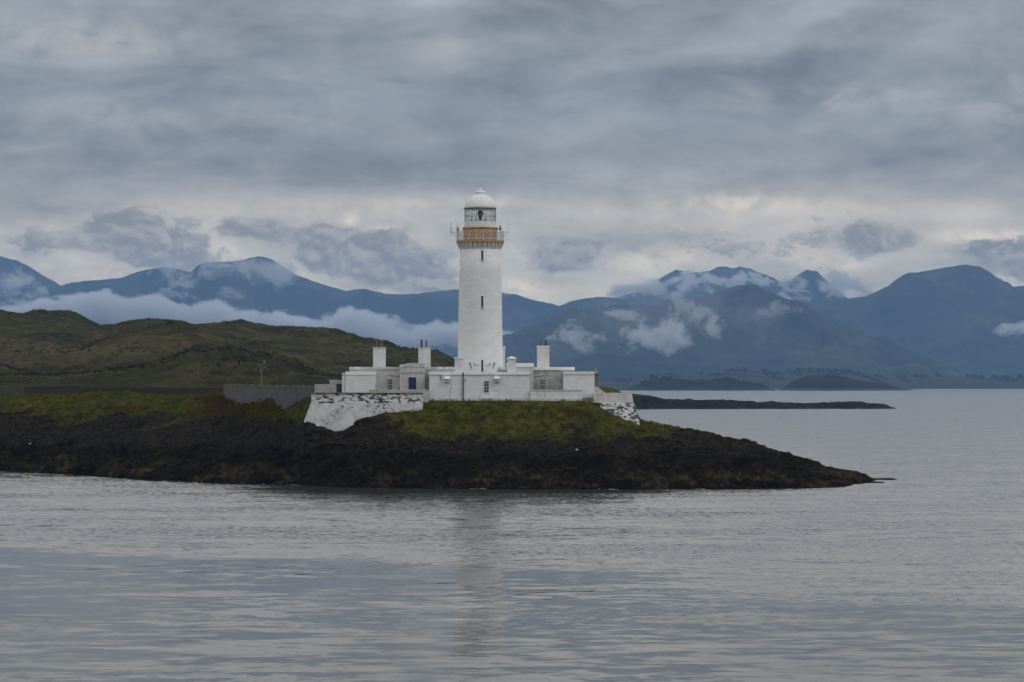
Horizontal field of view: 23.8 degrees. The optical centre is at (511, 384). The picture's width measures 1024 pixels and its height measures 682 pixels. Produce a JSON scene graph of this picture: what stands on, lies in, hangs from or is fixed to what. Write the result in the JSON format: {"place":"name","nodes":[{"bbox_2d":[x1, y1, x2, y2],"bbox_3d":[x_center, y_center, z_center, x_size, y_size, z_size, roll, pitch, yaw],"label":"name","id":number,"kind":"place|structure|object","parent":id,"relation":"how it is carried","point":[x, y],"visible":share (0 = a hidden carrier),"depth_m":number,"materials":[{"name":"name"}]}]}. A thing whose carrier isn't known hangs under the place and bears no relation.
{"place":"outdoors","nodes":[
{"label":"outdoors","id":0,"kind":"place"},
{"bbox_2d":[0,256,60,307],"bbox_3d":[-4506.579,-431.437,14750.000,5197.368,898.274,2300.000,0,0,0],"label":"mountain","id":1,"kind":"structure","parent":0,"point":[20,282],"depth_m":14721.58,"materials":[{"name":"blue stone"}]},
{"bbox_2d":[0,309,454,387],"bbox_3d":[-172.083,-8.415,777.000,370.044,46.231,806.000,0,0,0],"label":"hills","id":2,"kind":"structure","parent":0,"point":[220,368],"depth_m":546.68,"materials":[{"name":"green plant"}]},
{"bbox_2d":[0,344,250,373],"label":"field dyke","id":3,"kind":"structure","parent":2,"relation":"on","point":[25,368],"depth_m":503.32,"materials":[{"name":"grey stone"}]},
{"bbox_2d":[0,308,453,384],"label":"heather","id":4,"kind":"object","parent":2,"relation":"on","point":[120,367],"visible":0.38,"depth_m":434.47,"materials":[{"name":"green plant"}]},
{"bbox_2d":[0,256,557,355],"bbox_3d":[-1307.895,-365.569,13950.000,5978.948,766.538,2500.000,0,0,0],"label":"mountain","id":5,"kind":"structure","parent":0,"point":[264,290],"depth_m":13700.42,"materials":[{"name":"blue stone"}]},
{"bbox_2d":[0,387,874,489],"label":"terrain","id":6,"kind":"structure","parent":0,"point":[378,451],"depth_m":286.36,"materials":[{"name":"black stone"}]},
{"bbox_2d":[0,386,23,395],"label":"drystone wall","id":7,"kind":"structure","parent":6,"relation":"on","point":[11,391],"depth_m":361.75,"materials":[{"name":"grey stone"}]},
{"bbox_2d":[24,386,222,394],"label":"drystone wall","id":8,"kind":"structure","parent":6,"relation":"on","point":[144,390],"depth_m":365.08,"materials":[{"name":"grey stone"}]},
{"bbox_2d":[253,360,267,384],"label":"utility pole","id":9,"kind":"object","parent":6,"relation":"on","point":[261,365],"visible":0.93,"depth_m":344.93,"materials":[{"name":"paint"}]},
{"bbox_2d":[223,384,314,409],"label":"garden wall","id":10,"kind":"structure","parent":6,"relation":"on","point":[284,396],"depth_m":311.27,"materials":[{"name":"stone"}]},
{"bbox_2d":[314,380,341,392],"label":"yard wall","id":11,"kind":"structure","parent":6,"relation":"on","point":[335,386],"depth_m":296.00,"materials":[{"name":"paint"}]},
{"bbox_2d":[337,384,341,392],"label":"door","id":12,"kind":"structure","parent":11,"relation":"in","point":[339,386],"depth_m":295.94,"materials":[{"name":"blue paint"}]},
{"bbox_2d":[0,390,683,443],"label":"grass","id":13,"kind":"structure","parent":6,"relation":"on","point":[148,401],"depth_m":314.04,"materials":[{"name":"green plant"}]},
{"bbox_2d":[112,391,591,419],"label":"bracken","id":14,"kind":"object","parent":6,"relation":"on","point":[227,412],"visible":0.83,"depth_m":327.27,"materials":[{"name":"green plant"}]},
{"bbox_2d":[342,372,376,392],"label":"outbuilding","id":15,"kind":"structure","parent":6,"relation":"on","point":[358,382],"depth_m":294.00,"materials":[{"name":"paint"}]},
{"bbox_2d":[304,393,422,430],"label":"retaining wall","id":16,"kind":"structure","parent":6,"relation":"on","point":[337,411],"depth_m":287.81,"materials":[{"name":"stone"}]},
{"bbox_2d":[369,387,428,401],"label":"terrace wall","id":17,"kind":"structure","parent":6,"relation":"on","point":[425,395],"depth_m":291.00,"materials":[{"name":"paint"}]},
{"bbox_2d":[349,340,454,389],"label":"cottage","id":18,"kind":"structure","parent":6,"relation":"on","point":[410,376],"depth_m":298.00,"materials":[{"name":"paint"}]},
{"bbox_2d":[387,379,392,389],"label":"window","id":19,"kind":"structure","parent":18,"relation":"in","point":[389,381],"depth_m":297.97,"materials":[{"name":"wood"}]},
{"bbox_2d":[408,377,416,389],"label":"door","id":20,"kind":"structure","parent":18,"relation":"in","point":[412,381],"depth_m":296.59,"materials":[{"name":"blue paint"}]},
{"bbox_2d":[450,188,503,371],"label":"lighthouse","id":21,"kind":"object","parent":6,"relation":"on","point":[480,340],"visible":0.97,"depth_m":297.83,"materials":[{"name":"white paint"}]},
{"bbox_2d":[480,295,483,308],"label":"window","id":22,"kind":"structure","parent":21,"relation":"in","point":[480,295],"depth_m":297.31,"materials":[{"name":"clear glass"}]},
{"bbox_2d":[480,359,483,371],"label":"window","id":23,"kind":"structure","parent":21,"relation":"in","point":[480,359],"depth_m":297.17,"materials":[{"name":"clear glass"}]},
{"bbox_2d":[429,356,529,400],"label":"tower base","id":24,"kind":"object","parent":6,"relation":"on","point":[512,383],"visible":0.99,"depth_m":293.00,"materials":[{"name":"paint"}]},
{"bbox_2d":[483,381,489,393],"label":"window","id":25,"kind":"structure","parent":24,"relation":"in","point":[486,383],"depth_m":292.99,"materials":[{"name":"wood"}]},
{"bbox_2d":[500,339,574,389],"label":"cottage","id":26,"kind":"structure","parent":6,"relation":"on","point":[544,375],"depth_m":298.00,"materials":[{"name":"paint"}]},
{"bbox_2d":[540,379,544,389],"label":"window","id":27,"kind":"structure","parent":26,"relation":"in","point":[542,381],"depth_m":297.97,"materials":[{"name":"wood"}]},
{"bbox_2d":[530,390,593,402],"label":"terrace wall","id":28,"kind":"structure","parent":6,"relation":"on","point":[554,395],"depth_m":292.40,"materials":[{"name":"paint"}]},
{"bbox_2d":[563,372,594,397],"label":"outbuilding","id":29,"kind":"structure","parent":6,"relation":"on","point":[584,382],"depth_m":294.00,"materials":[{"name":"white paint"}]},
{"bbox_2d":[595,368,598,386],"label":"gate pier","id":30,"kind":"structure","parent":6,"relation":"on","point":[596,378],"depth_m":297.00,"materials":[{"name":"stone"}]},
{"bbox_2d":[593,393,639,424],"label":"retaining wall","id":31,"kind":"structure","parent":6,"relation":"on","point":[622,405],"depth_m":292.40,"materials":[{"name":"white stone"}]},
{"bbox_2d":[595,386,604,392],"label":"yard wall","id":32,"kind":"structure","parent":31,"relation":"on","point":[598,390],"depth_m":295.20,"materials":[{"name":"white paint"}]},
{"bbox_2d":[0,389,1023,681],"bbox_3d":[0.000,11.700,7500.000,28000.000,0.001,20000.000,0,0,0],"label":"water","id":33,"kind":"structure","parent":0,"point":[914,573],"depth_m":152.35,"materials":[{"name":"grey liquid"}]},
{"bbox_2d":[617,378,776,390],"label":"islet","id":34,"kind":"object","parent":33,"relation":"in","point":[664,385],"visible":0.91,"depth_m":4941.50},
{"bbox_2d":[649,374,658,381],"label":"stone tower","id":35,"kind":"structure","parent":34,"relation":"on","point":[654,377],"depth_m":4990.00,"materials":[{"name":"stone"}]},
{"bbox_2d":[640,376,767,387],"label":"woodland","id":36,"kind":"object","parent":34,"relation":"on","point":[728,379],"visible":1,"depth_m":4984.10,"materials":[{"name":"plant"}]},
{"bbox_2d":[632,394,896,408],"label":"skerry","id":37,"kind":"structure","parent":33,"relation":"in","point":[646,401],"depth_m":1188.87,"materials":[{"name":"black stone"}]},
{"bbox_2d":[779,375,913,390],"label":"islet","id":38,"kind":"object","parent":33,"relation":"in","point":[823,383],"visible":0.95,"depth_m":4850.04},
{"bbox_2d":[872,478,896,479],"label":"rock","id":39,"kind":"object","parent":33,"relation":"in","point":[884,479],"visible":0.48,"depth_m":299.42,"materials":[{"name":"grey stone"}]},
{"bbox_2d":[0,0,1023,305],"label":"sky","id":40,"kind":"structure","parent":0,"point":[618,147],"materials":[{"name":"grey"}]},
{"bbox_2d":[527,297,638,326],"bbox_3d":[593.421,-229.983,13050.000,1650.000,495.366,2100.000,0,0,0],"label":"mountain","id":41,"kind":"structure","parent":0,"point":[585,303],"depth_m":13083.05,"materials":[{"name":"blue stone"}]},
{"bbox_2d":[555,354,772,380],"bbox_3d":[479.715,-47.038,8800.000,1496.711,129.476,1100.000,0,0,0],"label":"mountain","id":42,"kind":"structure","parent":0,"point":[610,367],"depth_m":8582.45,"materials":[{"name":"blue stone"}]},
{"bbox_2d":[616,266,781,304],"bbox_3d":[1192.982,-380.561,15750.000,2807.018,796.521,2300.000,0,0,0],"label":"mountain","id":43,"kind":"structure","parent":0,"point":[677,285],"depth_m":15772.51,"materials":[{"name":"blue stone"}]},
{"bbox_2d":[451,285,965,376],"bbox_3d":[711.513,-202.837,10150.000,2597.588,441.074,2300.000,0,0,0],"label":"mountain","id":44,"kind":"structure","parent":0,"point":[753,327],"depth_m":9559.92,"materials":[{"name":"blue stone"}]},
{"bbox_2d":[598,369,918,388],"bbox_3d":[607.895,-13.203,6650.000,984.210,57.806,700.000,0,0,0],"label":"coast","id":45,"kind":"structure","parent":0,"point":[758,376],"depth_m":6483.46},
{"bbox_2d":[615,367,889,385],"bbox_3d":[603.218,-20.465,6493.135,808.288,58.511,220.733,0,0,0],"label":"woodland","id":46,"kind":"object","parent":45,"relation":"on","point":[778,372],"visible":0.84,"depth_m":6553.18,"materials":[{"name":"green plant"}]},
{"bbox_2d":[764,270,847,304],"bbox_3d":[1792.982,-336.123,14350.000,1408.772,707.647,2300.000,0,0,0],"label":"mountain","id":47,"kind":"structure","parent":0,"point":[806,287],"depth_m":14332.20,"materials":[{"name":"blue stone"}]},
{"bbox_2d":[808,265,1023,377],"bbox_3d":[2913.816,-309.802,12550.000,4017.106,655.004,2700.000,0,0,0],"label":"mountain","id":48,"kind":"structure","parent":0,"point":[967,319],"depth_m":12107.20,"materials":[{"name":"blue stone"}]},
{"bbox_2d":[873,375,1023,388],"bbox_3d":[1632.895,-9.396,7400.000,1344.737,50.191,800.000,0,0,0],"label":"coast","id":49,"kind":"structure","parent":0,"point":[946,382],"depth_m":7084.55},
{"bbox_2d":[865,372,1023,381],"bbox_3d":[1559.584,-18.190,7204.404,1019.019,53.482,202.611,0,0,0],"label":"woodland","id":50,"kind":"object","parent":49,"relation":"on","point":[996,377],"visible":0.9,"depth_m":7251.98,"materials":[{"name":"plant"}]}
]}

